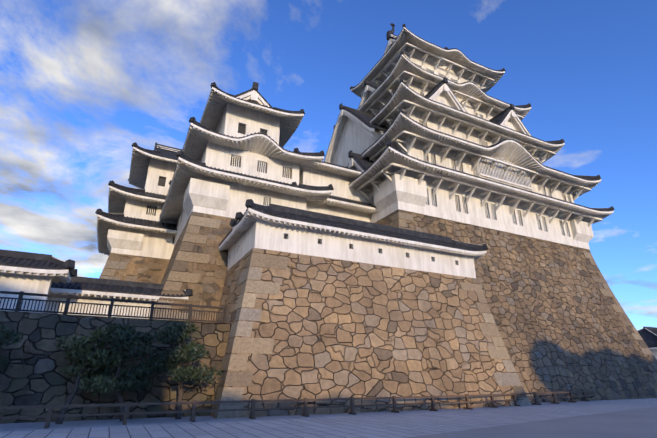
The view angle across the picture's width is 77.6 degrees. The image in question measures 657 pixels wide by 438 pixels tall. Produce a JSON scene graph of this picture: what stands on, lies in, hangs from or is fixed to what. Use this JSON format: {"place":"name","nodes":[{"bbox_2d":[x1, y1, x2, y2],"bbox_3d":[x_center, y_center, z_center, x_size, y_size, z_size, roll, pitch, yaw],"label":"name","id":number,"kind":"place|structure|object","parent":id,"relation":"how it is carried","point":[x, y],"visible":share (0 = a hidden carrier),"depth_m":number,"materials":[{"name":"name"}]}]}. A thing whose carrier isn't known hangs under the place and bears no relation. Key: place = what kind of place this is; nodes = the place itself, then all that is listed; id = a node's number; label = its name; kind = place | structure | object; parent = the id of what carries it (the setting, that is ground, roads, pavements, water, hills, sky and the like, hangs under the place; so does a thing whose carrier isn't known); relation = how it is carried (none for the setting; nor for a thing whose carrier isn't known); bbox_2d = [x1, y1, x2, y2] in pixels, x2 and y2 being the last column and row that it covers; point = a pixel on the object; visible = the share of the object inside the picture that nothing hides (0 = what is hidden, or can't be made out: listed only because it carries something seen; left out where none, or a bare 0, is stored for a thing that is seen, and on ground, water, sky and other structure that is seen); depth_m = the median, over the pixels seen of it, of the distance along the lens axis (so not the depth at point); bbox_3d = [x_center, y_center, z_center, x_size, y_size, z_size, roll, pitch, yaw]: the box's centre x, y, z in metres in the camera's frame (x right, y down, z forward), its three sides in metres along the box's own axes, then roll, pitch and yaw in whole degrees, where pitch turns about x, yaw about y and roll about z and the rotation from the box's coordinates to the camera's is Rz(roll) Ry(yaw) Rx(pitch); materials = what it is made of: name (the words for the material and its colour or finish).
{"place":"outdoors","nodes":[
{"label":"outdoors","id":0,"kind":"place"},
{"bbox_2d":[0,249,76,312],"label":"roofed building","id":1,"kind":"structure","parent":0,"point":[29,272],"depth_m":20.59,"materials":[{"name":"paint"}]},
{"bbox_2d":[0,398,656,437],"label":"pavement","id":2,"kind":"structure","parent":0,"point":[404,425],"depth_m":15.52,"materials":[{"name":"grey stone"}]},
{"bbox_2d":[0,0,656,330],"label":"sky","id":3,"kind":"structure","parent":0,"point":[82,82],"materials":[{"name":"blue"}]},
{"bbox_2d":[376,209,656,402],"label":"keep stone base","id":4,"kind":"object","parent":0,"point":[563,322],"visible":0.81,"depth_m":36.45,"materials":[{"name":"brown stone"}]},
{"bbox_2d":[324,23,613,249],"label":"keep","id":5,"kind":"structure","parent":4,"relation":"on","point":[429,129],"depth_m":42.66,"materials":[{"name":"paint"}]},
{"bbox_2d":[407,406,656,437],"bbox_3d":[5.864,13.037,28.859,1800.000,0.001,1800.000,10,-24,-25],"label":"ground","id":6,"kind":"structure","parent":0,"point":[638,423],"depth_m":14.67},
{"bbox_2d":[0,311,231,423],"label":"terrace stone wall","id":7,"kind":"structure","parent":6,"relation":"on","point":[33,375],"depth_m":18.17,"materials":[{"name":"stone"}]},
{"bbox_2d":[0,291,226,322],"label":"railing","id":8,"kind":"object","parent":7,"relation":"on","point":[20,298],"visible":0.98,"depth_m":19.89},
{"bbox_2d":[45,276,192,318],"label":"roofed wall","id":9,"kind":"structure","parent":7,"relation":"on","point":[107,288],"depth_m":24.79,"materials":[{"name":"paint"}]},
{"bbox_2d":[99,253,169,283],"bbox_3d":[-17.581,10.808,39.273,14.289,12.300,14.944,10,-24,-25],"label":"stone base","id":10,"kind":"object","parent":6,"relation":"on","point":[125,267],"visible":0.12,"depth_m":36.39,"materials":[{"name":"brown stone"}]},
{"bbox_2d":[95,142,181,258],"bbox_3d":[-17.458,-1.499,44.150,11.959,14.175,12.359,10,-24,-25],"label":"castle turret","id":11,"kind":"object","parent":10,"relation":"on","point":[129,223],"visible":0.5,"depth_m":38.61,"materials":[{"name":"white paint"}]},
{"bbox_2d":[153,211,235,322],"bbox_3d":[-4.935,8.580,34.921,22.863,13.300,16.644,10,-24,-25],"label":"keep stone base","id":12,"kind":"object","parent":6,"relation":"on","point":[198,264],"visible":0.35,"depth_m":27.93,"materials":[{"name":"brown stone"}]},
{"bbox_2d":[159,82,333,245],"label":"keep","id":13,"kind":"structure","parent":12,"relation":"on","point":[233,155],"depth_m":33.71,"materials":[{"name":"paint"}]},
{"bbox_2d":[290,148,377,221],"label":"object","id":14,"kind":"object","parent":12,"relation":"on","point":[344,200],"visible":0.31,"depth_m":36.90,"materials":[{"name":"paint"}]},
{"bbox_2d":[0,400,607,431],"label":"gravel strip","id":15,"kind":"object","parent":6,"relation":"on","point":[82,424],"depth_m":17.38,"materials":[{"name":"grey gravel"}]},
{"bbox_2d":[0,324,23,371],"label":"pine tree","id":16,"kind":"object","parent":15,"relation":"on","point":[7,333],"visible":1,"depth_m":15.90,"materials":[{"name":"green plant"}]},
{"bbox_2d":[55,327,128,423],"bbox_3d":[-10.145,6.561,17.431,3.154,3.831,2.431,0,-21,-1],"label":"pine tree","id":17,"kind":"object","parent":15,"relation":"on","point":[100,384],"visible":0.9,"depth_m":17.32,"materials":[{"name":"green needle"},{"name":"bark"}]},
{"bbox_2d":[83,322,155,420],"bbox_3d":[-9.202,6.565,17.713,3.209,4.050,2.386,-2,-21,5],"label":"pine tree","id":18,"kind":"object","parent":15,"relation":"on","point":[132,377],"visible":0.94,"depth_m":17.63,"materials":[{"name":"green plant"}]},
{"bbox_2d":[136,320,223,418],"bbox_3d":[-6.663,6.735,18.453,3.709,4.232,2.938,10,-24,-25],"label":"pine tree","id":19,"kind":"object","parent":15,"relation":"on","point":[181,333],"visible":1,"depth_m":18.33,"materials":[{"name":"green plant"}]},
{"bbox_2d":[0,390,601,428],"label":"low fence","id":20,"kind":"object","parent":15,"relation":"on","point":[49,415],"visible":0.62,"depth_m":18.71,"materials":[{"name":"brown wood"}]},
{"bbox_2d":[210,248,530,418],"bbox_3d":[1.238,8.767,29.329,20.556,8.900,12.901,10,-24,-25],"label":"stone base","id":21,"kind":"object","parent":6,"relation":"on","point":[308,327],"visible":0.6,"depth_m":23.72,"materials":[{"name":"brown stone"}]},
{"bbox_2d":[218,199,487,277],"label":"parapet wall","id":22,"kind":"structure","parent":21,"relation":"on","point":[274,227],"depth_m":26.72,"materials":[{"name":"paint"}]},
{"bbox_2d":[638,327,656,358],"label":"building","id":23,"kind":"structure","parent":6,"relation":"on","point":[648,335],"depth_m":73.10,"materials":[{"name":"paint"}]}
]}

